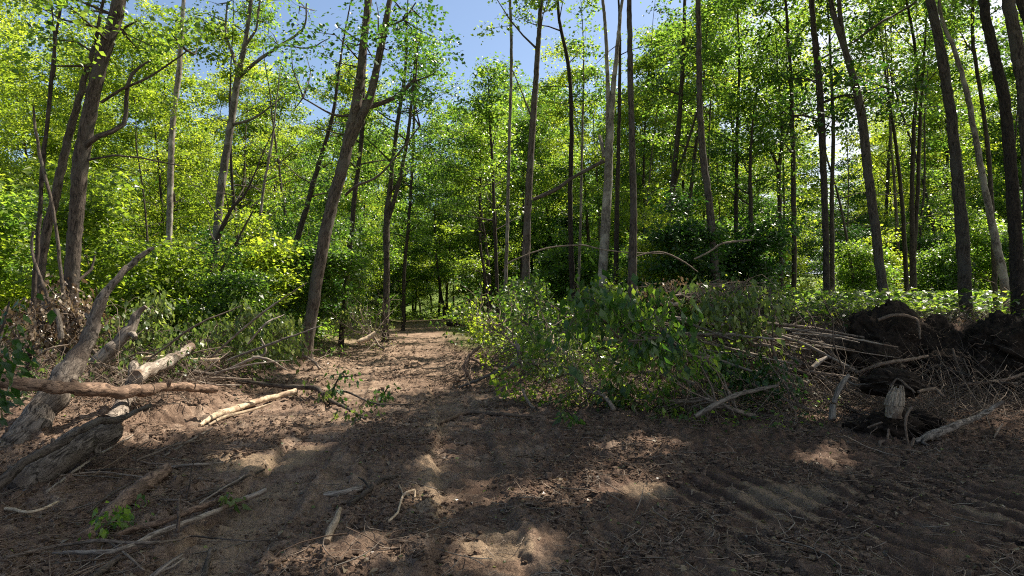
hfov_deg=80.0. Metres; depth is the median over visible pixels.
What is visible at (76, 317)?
felled treetop
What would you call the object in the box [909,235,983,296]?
understory shrub
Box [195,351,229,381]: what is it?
brush stick
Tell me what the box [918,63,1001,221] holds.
forest tree
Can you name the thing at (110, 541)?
fallen stick
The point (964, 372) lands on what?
felled treetop
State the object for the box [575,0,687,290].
forest tree
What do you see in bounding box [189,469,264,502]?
strewn stick
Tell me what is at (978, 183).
understory shrub
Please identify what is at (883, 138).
forest tree
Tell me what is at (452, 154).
forest tree
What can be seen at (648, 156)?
forest tree
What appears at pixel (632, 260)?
forest tree
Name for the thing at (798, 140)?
forest tree
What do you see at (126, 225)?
understory shrub
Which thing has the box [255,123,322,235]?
forest tree
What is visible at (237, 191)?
forest tree
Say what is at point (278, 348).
felled treetop
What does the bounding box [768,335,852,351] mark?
brush pole
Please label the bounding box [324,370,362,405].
leafy sprig
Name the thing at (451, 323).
fallen log
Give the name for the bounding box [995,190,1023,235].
understory shrub
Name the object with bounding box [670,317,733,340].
brush pole
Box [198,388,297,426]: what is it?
split pole
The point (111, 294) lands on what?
understory shrub
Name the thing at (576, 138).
forest tree
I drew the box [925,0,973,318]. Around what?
forest tree
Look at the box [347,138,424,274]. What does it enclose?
forest tree
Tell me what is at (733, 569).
leaf scraps
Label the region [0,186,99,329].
understory shrub
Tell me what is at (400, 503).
forked twig
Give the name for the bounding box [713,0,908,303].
forest tree
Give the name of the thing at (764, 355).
brush pole
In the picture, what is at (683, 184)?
forest tree
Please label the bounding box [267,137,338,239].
forest tree
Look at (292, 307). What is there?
understory shrub
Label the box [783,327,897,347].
brush pole
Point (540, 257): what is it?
understory shrub
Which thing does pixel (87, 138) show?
forest tree
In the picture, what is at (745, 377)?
felled treetop
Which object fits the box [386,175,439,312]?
forest tree
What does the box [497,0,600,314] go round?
forest tree
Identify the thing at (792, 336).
brush pole
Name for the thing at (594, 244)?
understory shrub
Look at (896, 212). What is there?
forest tree
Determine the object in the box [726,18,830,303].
forest tree
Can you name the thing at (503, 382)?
felled treetop
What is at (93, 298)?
understory shrub
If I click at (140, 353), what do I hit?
brush stick
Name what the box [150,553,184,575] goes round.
fallen stick
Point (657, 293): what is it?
felled treetop
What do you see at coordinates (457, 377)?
felled treetop
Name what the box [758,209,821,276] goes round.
understory shrub
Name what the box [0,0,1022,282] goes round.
sky
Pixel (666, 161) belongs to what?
forest tree
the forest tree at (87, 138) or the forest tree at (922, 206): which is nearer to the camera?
the forest tree at (87, 138)
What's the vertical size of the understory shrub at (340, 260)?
4.208 m
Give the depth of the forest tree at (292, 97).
34.48 m
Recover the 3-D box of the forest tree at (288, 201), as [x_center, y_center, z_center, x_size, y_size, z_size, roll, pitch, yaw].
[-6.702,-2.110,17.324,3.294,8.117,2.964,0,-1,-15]
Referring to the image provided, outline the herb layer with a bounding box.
[0,279,1023,374]
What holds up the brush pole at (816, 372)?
on the ground
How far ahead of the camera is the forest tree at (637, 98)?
24.51 m
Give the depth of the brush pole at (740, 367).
8.56 m
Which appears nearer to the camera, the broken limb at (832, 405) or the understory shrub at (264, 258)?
the broken limb at (832, 405)
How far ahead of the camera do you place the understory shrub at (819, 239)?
45.95 m
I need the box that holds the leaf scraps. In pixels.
[12,376,1023,574]
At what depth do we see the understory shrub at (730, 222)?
23.39 m
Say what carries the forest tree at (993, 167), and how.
on the ground
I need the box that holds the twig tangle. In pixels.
[0,403,299,575]
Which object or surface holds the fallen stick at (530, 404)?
on the ground
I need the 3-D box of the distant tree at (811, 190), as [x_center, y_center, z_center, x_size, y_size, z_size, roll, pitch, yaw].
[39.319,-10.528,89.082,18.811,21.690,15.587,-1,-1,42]
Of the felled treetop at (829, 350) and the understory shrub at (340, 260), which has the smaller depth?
the felled treetop at (829, 350)
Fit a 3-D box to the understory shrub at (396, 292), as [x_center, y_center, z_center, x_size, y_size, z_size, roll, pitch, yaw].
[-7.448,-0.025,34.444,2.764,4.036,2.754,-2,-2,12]
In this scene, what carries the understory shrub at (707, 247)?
on the ground
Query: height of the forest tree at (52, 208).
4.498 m
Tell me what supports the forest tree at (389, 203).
on the ground
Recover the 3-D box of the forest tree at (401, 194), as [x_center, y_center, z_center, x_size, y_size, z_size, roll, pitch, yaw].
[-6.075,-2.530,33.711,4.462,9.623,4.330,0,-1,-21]
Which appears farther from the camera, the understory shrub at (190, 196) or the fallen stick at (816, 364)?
the understory shrub at (190, 196)
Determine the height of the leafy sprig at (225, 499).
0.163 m
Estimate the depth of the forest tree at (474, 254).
51.16 m
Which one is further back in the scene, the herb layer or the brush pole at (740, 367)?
the herb layer
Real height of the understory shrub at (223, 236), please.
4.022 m
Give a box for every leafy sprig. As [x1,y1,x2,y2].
[78,493,154,540]
[213,492,250,512]
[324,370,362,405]
[369,383,400,406]
[552,409,586,430]
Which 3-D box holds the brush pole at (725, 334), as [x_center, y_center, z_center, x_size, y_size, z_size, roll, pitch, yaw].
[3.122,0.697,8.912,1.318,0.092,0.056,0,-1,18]
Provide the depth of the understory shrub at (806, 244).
29.21 m
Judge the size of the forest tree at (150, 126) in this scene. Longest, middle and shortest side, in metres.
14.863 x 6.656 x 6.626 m
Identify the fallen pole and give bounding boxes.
[592,336,612,341]
[608,358,694,384]
[648,301,682,306]
[670,315,854,370]
[698,335,831,384]
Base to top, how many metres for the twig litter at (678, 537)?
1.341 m
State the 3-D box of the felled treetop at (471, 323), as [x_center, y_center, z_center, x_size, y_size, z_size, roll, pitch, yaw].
[-0.056,0.929,11.694,3.449,2.187,1.750,-1,-1,45]
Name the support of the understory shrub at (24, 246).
on the ground
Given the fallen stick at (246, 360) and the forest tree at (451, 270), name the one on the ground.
the forest tree at (451, 270)
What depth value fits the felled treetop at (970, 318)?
11.27 m
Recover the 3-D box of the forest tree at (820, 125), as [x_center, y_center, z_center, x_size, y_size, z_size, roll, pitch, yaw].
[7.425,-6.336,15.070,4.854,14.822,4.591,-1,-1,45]
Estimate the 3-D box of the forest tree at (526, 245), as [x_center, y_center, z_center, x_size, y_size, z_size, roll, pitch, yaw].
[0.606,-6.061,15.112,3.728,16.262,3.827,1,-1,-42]
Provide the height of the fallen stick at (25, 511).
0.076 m
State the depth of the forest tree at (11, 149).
37.07 m
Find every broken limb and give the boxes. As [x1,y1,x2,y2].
[53,308,64,338]
[89,305,147,368]
[462,345,481,380]
[828,374,865,421]
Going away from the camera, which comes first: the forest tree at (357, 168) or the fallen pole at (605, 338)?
the fallen pole at (605, 338)
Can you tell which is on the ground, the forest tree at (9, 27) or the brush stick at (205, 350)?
the forest tree at (9, 27)
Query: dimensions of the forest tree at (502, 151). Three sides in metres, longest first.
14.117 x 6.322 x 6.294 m
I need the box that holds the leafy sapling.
[0,293,56,426]
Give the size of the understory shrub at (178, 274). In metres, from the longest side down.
3.159 x 2.880 x 2.769 m
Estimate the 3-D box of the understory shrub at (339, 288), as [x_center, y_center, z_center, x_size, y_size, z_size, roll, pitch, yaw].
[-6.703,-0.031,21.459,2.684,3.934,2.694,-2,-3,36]
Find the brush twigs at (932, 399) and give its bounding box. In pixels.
[459,251,1023,427]
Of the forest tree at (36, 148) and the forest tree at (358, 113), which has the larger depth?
the forest tree at (36, 148)
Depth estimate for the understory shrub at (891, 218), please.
35.38 m
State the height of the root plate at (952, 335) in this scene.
1.595 m
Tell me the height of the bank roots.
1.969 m
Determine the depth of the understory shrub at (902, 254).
31.64 m
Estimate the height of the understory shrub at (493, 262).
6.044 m
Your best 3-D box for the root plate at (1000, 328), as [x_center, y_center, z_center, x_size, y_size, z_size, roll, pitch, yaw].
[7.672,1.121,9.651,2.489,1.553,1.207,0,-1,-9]
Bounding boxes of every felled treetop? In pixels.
[0,278,112,374]
[5,350,108,404]
[8,273,123,360]
[43,277,194,380]
[88,335,207,384]
[166,289,294,376]
[208,299,310,376]
[266,311,355,371]
[317,279,414,349]
[317,293,414,361]
[367,341,442,381]
[412,338,485,389]
[428,274,534,346]
[429,280,595,379]
[473,275,584,373]
[487,269,576,339]
[489,317,657,410]
[499,313,619,410]
[529,256,713,412]
[562,272,644,333]
[571,263,704,358]
[584,328,756,423]
[638,276,726,315]
[668,273,808,332]
[675,273,807,384]
[678,274,861,386]
[690,341,825,413]
[702,287,863,401]
[708,272,801,318]
[783,366,868,418]
[919,332,1017,402]
[938,303,996,325]
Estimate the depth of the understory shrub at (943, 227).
36.68 m
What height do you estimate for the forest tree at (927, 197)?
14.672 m
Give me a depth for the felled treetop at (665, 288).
12.52 m
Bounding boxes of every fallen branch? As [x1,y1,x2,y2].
[190,369,409,425]
[458,340,525,388]
[693,384,778,417]
[914,401,1004,445]
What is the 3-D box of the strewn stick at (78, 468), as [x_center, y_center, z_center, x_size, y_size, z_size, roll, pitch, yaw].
[-3.894,1.595,5.677,0.070,0.044,1.905,0,-1,-15]
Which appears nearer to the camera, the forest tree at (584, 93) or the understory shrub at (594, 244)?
the forest tree at (584, 93)
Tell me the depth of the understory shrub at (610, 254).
23.10 m
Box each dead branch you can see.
[30,231,50,303]
[502,244,663,271]
[637,251,697,271]
[694,239,751,259]
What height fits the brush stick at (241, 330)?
1.165 m
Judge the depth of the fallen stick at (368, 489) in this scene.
4.95 m
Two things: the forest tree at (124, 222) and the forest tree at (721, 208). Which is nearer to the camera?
the forest tree at (721, 208)
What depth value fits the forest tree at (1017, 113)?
26.14 m
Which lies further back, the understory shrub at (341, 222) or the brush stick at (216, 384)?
the understory shrub at (341, 222)
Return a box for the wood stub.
[323,507,342,543]
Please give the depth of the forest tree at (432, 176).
27.01 m
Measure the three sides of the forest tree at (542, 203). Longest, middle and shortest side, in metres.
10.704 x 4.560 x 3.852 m
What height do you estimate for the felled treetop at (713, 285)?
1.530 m
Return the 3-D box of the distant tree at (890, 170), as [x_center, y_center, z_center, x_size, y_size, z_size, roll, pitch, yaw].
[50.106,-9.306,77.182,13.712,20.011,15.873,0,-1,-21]
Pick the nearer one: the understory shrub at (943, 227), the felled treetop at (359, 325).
the felled treetop at (359, 325)
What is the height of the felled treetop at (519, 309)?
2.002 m
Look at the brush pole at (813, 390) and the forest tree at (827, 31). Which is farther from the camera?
the forest tree at (827, 31)
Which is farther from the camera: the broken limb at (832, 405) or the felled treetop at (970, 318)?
the felled treetop at (970, 318)
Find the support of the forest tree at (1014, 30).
on the ground
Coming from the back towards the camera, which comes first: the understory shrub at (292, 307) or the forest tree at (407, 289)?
the forest tree at (407, 289)
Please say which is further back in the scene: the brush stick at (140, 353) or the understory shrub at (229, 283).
the understory shrub at (229, 283)
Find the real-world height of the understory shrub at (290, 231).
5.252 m
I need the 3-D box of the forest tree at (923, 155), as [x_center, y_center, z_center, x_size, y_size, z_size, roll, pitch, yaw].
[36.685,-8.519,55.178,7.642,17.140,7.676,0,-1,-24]
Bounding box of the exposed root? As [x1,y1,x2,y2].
[437,410,567,423]
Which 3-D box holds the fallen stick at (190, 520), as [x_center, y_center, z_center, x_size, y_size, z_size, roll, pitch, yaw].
[-2.193,1.587,4.126,0.463,0.102,1.398,-1,-1,37]
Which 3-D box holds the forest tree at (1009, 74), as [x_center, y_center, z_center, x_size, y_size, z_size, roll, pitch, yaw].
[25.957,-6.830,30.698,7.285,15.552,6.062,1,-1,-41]
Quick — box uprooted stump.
[842,367,958,446]
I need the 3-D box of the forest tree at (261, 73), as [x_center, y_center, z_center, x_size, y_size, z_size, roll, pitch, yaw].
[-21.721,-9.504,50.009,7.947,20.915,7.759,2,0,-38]
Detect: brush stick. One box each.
[35,344,68,357]
[122,352,156,360]
[146,305,241,361]
[165,377,251,382]
[186,346,228,356]
[186,378,240,385]
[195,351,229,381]
[201,353,225,358]
[210,282,306,357]
[214,360,289,372]
[227,325,321,360]
[247,314,283,343]
[252,356,286,369]
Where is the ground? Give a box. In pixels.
[0,274,1023,575]
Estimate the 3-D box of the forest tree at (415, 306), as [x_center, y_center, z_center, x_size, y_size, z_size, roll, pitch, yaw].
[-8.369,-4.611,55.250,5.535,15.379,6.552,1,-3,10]
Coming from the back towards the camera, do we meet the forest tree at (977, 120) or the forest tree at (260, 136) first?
the forest tree at (977, 120)
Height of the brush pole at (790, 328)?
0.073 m
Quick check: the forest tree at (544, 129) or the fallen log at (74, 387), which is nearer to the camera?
the fallen log at (74, 387)
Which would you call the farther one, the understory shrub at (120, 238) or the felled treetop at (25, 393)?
the understory shrub at (120, 238)
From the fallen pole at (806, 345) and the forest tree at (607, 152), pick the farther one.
the forest tree at (607, 152)
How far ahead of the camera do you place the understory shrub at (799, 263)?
25.31 m
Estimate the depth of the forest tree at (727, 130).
50.98 m
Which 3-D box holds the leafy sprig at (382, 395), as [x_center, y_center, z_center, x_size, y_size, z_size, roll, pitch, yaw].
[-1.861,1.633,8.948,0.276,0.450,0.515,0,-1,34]
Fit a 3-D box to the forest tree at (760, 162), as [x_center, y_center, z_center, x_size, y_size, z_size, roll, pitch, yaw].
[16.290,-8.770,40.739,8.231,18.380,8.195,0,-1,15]
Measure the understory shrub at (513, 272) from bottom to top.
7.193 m
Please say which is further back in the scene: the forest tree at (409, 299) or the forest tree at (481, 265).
the forest tree at (409, 299)
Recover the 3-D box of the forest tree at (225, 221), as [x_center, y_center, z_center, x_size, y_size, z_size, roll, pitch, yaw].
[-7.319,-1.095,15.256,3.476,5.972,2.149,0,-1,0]
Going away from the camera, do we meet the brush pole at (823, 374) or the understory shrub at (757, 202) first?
the brush pole at (823, 374)
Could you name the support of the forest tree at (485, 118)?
on the ground
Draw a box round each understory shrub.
[0,168,30,309]
[0,171,59,344]
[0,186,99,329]
[0,234,83,330]
[1,174,65,252]
[9,143,181,346]
[79,245,146,313]
[82,240,149,297]
[88,227,134,256]
[89,269,161,325]
[108,197,176,251]
[111,233,230,340]
[116,208,135,243]
[126,252,205,327]
[130,183,201,242]
[132,227,176,254]
[141,173,231,248]
[150,234,204,255]
[173,234,284,353]
[182,223,245,332]
[184,213,278,313]
[196,200,310,338]
[210,182,277,245]
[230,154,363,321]
[244,209,335,275]
[245,234,305,318]
[265,214,377,345]
[267,211,313,314]
[287,232,355,332]
[305,200,363,312]
[307,190,367,298]
[323,185,413,315]
[333,226,391,322]
[338,252,378,313]
[361,258,406,317]
[361,276,378,300]
[370,282,400,316]
[442,219,518,308]
[455,215,541,298]
[468,209,536,296]
[471,252,501,293]
[490,241,519,278]
[494,186,557,284]
[513,227,557,283]
[530,243,586,300]
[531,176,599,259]
[532,220,608,297]
[534,211,589,272]
[567,237,626,292]
[581,236,613,274]
[607,240,665,300]
[609,227,647,291]
[613,203,709,313]
[626,180,743,309]
[655,201,697,222]
[664,210,738,279]
[664,227,732,290]
[669,187,715,222]
[681,295,718,332]
[696,206,805,308]
[715,161,798,257]
[715,210,747,240]
[729,202,807,239]
[729,205,806,289]
[731,203,822,286]
[733,235,777,300]
[738,163,851,290]
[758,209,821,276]
[763,224,821,297]
[800,227,822,280]
[803,154,902,282]
[829,224,890,287]
[829,237,902,301]
[835,202,901,246]
[835,216,908,259]
[854,227,920,291]
[881,213,908,246]
[885,165,1007,261]
[889,233,923,283]
[891,201,978,285]
[898,202,955,282]
[902,226,952,288]
[903,241,988,302]
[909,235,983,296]
[927,204,1008,304]
[928,214,972,243]
[944,181,998,288]
[953,177,987,229]
[972,254,999,291]
[974,225,1023,296]
[975,160,1023,285]
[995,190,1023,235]
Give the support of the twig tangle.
on the ground
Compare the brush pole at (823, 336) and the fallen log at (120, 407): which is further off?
the brush pole at (823, 336)
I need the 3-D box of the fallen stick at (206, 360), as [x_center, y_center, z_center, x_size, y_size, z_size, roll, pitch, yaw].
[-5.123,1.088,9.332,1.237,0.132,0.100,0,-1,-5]
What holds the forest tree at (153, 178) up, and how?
on the ground
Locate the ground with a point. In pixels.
(948, 546)
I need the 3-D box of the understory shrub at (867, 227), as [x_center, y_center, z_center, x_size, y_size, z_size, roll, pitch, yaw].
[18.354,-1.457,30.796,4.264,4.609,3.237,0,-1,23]
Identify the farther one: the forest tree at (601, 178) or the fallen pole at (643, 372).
the forest tree at (601, 178)
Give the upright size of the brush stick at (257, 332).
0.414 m
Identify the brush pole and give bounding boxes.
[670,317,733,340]
[684,345,772,378]
[685,332,774,339]
[689,339,801,364]
[697,362,801,367]
[703,349,792,363]
[705,339,754,359]
[715,335,810,349]
[725,342,834,387]
[743,334,823,342]
[745,325,815,330]
[754,325,854,350]
[755,370,868,407]
[761,322,863,337]
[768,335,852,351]
[777,348,856,372]
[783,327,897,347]
[785,341,902,358]
[787,360,845,369]
[792,332,859,342]
[792,364,839,381]
[805,369,858,379]
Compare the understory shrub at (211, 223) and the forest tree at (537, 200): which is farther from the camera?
the forest tree at (537, 200)
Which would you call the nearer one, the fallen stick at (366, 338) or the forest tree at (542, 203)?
the fallen stick at (366, 338)
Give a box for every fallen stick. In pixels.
[0,403,151,489]
[4,501,59,513]
[7,539,180,569]
[52,487,267,554]
[90,554,121,575]
[113,498,220,538]
[141,355,219,362]
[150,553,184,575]
[176,498,180,532]
[186,449,203,500]
[201,547,212,575]
[211,339,266,376]
[323,486,362,496]
[347,474,398,505]
[357,331,375,344]
[521,389,534,408]
[810,356,827,369]
[993,423,1002,437]
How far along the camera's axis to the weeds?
7.75 m
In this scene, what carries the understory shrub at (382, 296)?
on the ground
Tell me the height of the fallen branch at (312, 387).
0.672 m
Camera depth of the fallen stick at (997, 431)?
7.04 m
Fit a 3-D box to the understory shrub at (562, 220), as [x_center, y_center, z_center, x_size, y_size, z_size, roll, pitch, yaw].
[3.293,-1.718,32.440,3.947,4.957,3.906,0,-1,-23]
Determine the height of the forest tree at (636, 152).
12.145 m
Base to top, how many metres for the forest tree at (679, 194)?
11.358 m
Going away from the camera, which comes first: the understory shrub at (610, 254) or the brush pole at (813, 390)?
the brush pole at (813, 390)
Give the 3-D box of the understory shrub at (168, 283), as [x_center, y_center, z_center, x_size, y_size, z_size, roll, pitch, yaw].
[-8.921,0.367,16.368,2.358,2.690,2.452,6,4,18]
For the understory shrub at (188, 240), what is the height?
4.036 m
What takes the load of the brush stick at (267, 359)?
on the ground
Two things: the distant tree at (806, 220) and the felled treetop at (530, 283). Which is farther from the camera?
the distant tree at (806, 220)
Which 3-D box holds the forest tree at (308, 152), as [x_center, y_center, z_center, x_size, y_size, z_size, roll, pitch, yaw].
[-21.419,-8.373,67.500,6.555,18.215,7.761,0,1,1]
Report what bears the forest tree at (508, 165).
on the ground
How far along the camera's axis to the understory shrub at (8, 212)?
13.78 m
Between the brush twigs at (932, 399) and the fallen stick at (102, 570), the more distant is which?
the brush twigs at (932, 399)
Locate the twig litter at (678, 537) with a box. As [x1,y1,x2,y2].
[0,313,1023,575]
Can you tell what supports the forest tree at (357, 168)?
on the ground
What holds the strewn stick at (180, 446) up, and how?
on the ground
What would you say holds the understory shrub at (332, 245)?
on the ground
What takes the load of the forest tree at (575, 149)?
on the ground
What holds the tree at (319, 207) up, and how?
on the ground
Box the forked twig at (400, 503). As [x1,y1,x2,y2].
[388,484,415,521]
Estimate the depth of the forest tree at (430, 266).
45.16 m
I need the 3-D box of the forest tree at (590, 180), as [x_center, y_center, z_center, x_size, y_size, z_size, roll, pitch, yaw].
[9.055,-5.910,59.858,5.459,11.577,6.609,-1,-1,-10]
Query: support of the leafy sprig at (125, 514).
on the ground
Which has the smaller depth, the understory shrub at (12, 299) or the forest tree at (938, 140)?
the understory shrub at (12, 299)
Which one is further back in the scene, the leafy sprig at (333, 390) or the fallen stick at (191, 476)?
the leafy sprig at (333, 390)
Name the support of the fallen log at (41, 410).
on the ground
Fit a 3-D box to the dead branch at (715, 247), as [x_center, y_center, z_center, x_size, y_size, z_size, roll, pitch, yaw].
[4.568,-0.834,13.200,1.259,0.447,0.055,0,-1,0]
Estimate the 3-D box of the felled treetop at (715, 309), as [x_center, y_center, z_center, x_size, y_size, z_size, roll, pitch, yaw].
[3.434,0.605,9.045,1.669,1.760,1.903,0,-1,34]
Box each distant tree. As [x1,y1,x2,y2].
[90,141,150,244]
[152,141,217,231]
[698,156,739,224]
[763,132,846,248]
[782,194,839,273]
[800,188,843,263]
[807,160,881,264]
[808,206,850,273]
[835,191,860,230]
[852,132,938,207]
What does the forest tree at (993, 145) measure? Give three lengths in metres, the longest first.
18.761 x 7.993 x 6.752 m
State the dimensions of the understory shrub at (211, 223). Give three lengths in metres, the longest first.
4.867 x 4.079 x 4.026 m
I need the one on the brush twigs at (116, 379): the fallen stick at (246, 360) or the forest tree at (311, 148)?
the fallen stick at (246, 360)
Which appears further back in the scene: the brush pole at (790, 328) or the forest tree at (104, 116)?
the forest tree at (104, 116)
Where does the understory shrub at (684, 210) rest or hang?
on the ground
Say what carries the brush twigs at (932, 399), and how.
on the ground
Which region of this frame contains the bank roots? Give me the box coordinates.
[767,279,1017,399]
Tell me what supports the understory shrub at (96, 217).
on the ground
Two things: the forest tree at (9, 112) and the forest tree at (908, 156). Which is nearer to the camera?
the forest tree at (9, 112)
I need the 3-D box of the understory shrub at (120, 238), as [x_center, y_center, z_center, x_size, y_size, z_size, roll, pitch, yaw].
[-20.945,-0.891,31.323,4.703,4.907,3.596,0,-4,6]
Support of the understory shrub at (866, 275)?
on the ground
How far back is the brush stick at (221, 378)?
9.10 m
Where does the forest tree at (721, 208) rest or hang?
on the ground
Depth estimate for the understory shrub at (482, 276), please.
45.40 m
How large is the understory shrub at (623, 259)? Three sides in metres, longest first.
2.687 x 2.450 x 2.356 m
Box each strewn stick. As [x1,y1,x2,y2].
[45,434,132,492]
[59,471,142,476]
[83,439,152,482]
[84,468,141,471]
[87,480,136,512]
[131,460,178,464]
[135,438,207,461]
[158,498,194,505]
[163,427,212,456]
[171,461,224,467]
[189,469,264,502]
[190,535,282,541]
[199,475,244,503]
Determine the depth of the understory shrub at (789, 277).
30.84 m
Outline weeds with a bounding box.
[0,329,849,432]
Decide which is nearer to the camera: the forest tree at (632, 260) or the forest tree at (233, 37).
the forest tree at (632, 260)
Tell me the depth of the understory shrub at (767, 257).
23.62 m
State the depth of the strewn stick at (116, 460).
5.63 m
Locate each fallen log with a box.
[0,246,154,449]
[0,375,218,399]
[4,415,123,490]
[106,360,138,423]
[128,342,195,384]
[446,322,490,328]
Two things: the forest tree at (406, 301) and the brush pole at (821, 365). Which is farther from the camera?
the forest tree at (406, 301)
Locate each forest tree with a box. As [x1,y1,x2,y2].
[0,0,98,186]
[0,0,128,363]
[0,0,235,360]
[0,3,158,249]
[0,9,33,183]
[0,20,114,229]
[0,24,36,155]
[0,81,24,203]
[0,109,102,242]
[16,32,153,248]
[23,16,157,248]
[25,7,61,370]
[32,105,71,350]
[38,16,246,260]
[40,53,126,206]
[72,99,128,228]
[92,34,222,247]
[110,0,248,250]
[116,216,135,228]
[117,81,201,226]
[130,142,186,245]
[143,0,310,276]
[150,124,289,313]
[152,122,230,248]
[157,65,259,225]
[165,0,185,265]
[167,0,344,317]
[171,0,329,273]
[175,52,303,246]
[177,128,244,250]
[190,98,274,245]
[198,47,289,210]
[208,71,336,244]
[214,145,258,198]
[215,66,330,321]
[239,114,300,201]
[251,3,390,317]
[252,0,466,361]
[255,121,300,200]
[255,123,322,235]
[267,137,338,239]
[272,56,383,223]
[296,136,338,229]
[299,123,428,318]
[303,63,406,259]
[304,1,445,346]
[330,137,402,266]
[334,0,479,341]
[345,137,434,310]
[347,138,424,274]
[352,55,457,330]
[360,142,435,311]
[364,159,446,321]
[381,120,478,319]
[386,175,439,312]
[395,198,444,315]
[396,265,411,313]
[397,160,446,315]
[406,156,468,315]
[408,176,480,316]
[410,228,455,313]
[413,106,485,303]
[418,98,523,316]
[420,51,527,331]
[428,108,523,330]
[435,206,474,307]
[452,111,525,262]
[453,106,519,305]
[456,84,533,279]
[459,194,491,293]
[470,0,604,352]
[472,90,554,279]
[473,60,533,286]
[496,83,597,259]
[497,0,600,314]
[497,75,567,271]
[501,0,512,344]
[511,90,569,216]
[518,160,567,283]
[525,36,651,248]
[537,0,617,290]
[538,78,648,241]
[543,86,603,243]
[552,164,594,242]
[559,8,709,233]
[560,133,591,244]
[566,0,706,234]
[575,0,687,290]
[581,122,629,244]
[583,76,667,249]
[587,175,601,235]
[597,0,623,289]
[610,18,747,245]
[613,24,734,223]
[627,0,649,378]
[633,0,767,225]
[635,0,770,219]
[640,80,688,219]
[646,76,699,224]
[649,3,754,198]
[651,0,813,309]
[652,122,698,223]
[668,62,818,278]
[672,0,827,208]
[676,102,748,235]
[689,61,742,221]
[695,0,742,287]
[706,96,782,214]
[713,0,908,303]
[715,14,816,199]
[720,59,785,274]
[722,140,776,232]
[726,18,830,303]
[753,0,931,306]
[758,0,900,310]
[762,0,933,292]
[763,98,820,215]
[767,157,812,216]
[791,0,1023,303]
[822,0,934,291]
[825,0,997,233]
[826,0,915,304]
[833,30,848,269]
[836,1,953,287]
[838,122,898,218]
[851,114,938,234]
[860,135,914,224]
[870,0,1022,229]
[870,117,922,221]
[881,30,940,246]
[890,0,1010,308]
[890,95,995,234]
[893,94,971,203]
[902,45,988,235]
[903,66,999,208]
[904,0,1009,309]
[917,25,930,269]
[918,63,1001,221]
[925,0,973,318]
[945,16,1023,237]
[960,112,996,184]
[964,137,1019,226]
[966,31,1023,189]
[966,63,1019,224]
[966,64,1018,200]
[978,0,1023,317]
[979,78,1019,219]
[980,11,1021,145]
[1002,0,1023,220]
[1016,0,1023,24]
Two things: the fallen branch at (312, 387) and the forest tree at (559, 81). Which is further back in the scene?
the forest tree at (559, 81)
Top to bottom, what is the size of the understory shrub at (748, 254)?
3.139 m
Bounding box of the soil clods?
[0,312,1023,575]
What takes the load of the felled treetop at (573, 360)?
on the ground
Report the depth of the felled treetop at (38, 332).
8.76 m
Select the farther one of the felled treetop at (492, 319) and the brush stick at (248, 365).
the felled treetop at (492, 319)
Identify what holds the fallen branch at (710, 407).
on the brush twigs at (932, 399)
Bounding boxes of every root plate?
[822,298,954,389]
[909,323,982,408]
[953,309,1023,396]
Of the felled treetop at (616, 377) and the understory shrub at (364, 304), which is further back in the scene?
the understory shrub at (364, 304)
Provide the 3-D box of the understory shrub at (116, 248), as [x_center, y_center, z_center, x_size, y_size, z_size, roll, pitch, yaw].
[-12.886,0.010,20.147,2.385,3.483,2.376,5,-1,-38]
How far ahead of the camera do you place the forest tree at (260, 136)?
28.79 m
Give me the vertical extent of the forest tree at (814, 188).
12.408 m
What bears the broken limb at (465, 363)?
on the ground
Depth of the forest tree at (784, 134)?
25.16 m
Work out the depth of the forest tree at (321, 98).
38.19 m
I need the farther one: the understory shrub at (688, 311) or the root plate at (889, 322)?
the understory shrub at (688, 311)
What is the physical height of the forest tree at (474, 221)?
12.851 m
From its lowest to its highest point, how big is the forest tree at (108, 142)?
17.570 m
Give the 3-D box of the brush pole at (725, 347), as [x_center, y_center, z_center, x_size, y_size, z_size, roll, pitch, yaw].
[3.585,0.976,9.415,1.632,0.391,0.058,0,-1,14]
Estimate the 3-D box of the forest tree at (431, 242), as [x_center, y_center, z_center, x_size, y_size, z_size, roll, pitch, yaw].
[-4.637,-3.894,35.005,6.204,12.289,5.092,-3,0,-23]
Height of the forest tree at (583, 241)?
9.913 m
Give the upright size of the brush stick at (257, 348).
0.466 m
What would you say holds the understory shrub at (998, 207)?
on the ground
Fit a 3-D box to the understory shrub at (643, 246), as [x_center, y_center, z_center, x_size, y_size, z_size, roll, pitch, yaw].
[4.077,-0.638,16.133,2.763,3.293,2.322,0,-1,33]
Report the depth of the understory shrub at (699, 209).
27.88 m
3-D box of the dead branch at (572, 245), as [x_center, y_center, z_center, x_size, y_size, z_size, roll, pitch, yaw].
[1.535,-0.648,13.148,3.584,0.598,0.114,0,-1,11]
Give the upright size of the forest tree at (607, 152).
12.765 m
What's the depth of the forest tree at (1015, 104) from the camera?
32.96 m
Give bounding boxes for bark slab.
[75,463,171,540]
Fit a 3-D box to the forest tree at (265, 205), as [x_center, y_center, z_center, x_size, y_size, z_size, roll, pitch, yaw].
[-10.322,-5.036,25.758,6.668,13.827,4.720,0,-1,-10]
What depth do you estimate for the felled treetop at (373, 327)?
19.25 m
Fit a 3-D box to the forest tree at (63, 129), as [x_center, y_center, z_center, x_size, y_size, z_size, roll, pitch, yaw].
[-22.097,-6.200,32.114,5.844,15.380,5.706,2,1,30]
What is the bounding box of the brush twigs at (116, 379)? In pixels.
[0,309,298,412]

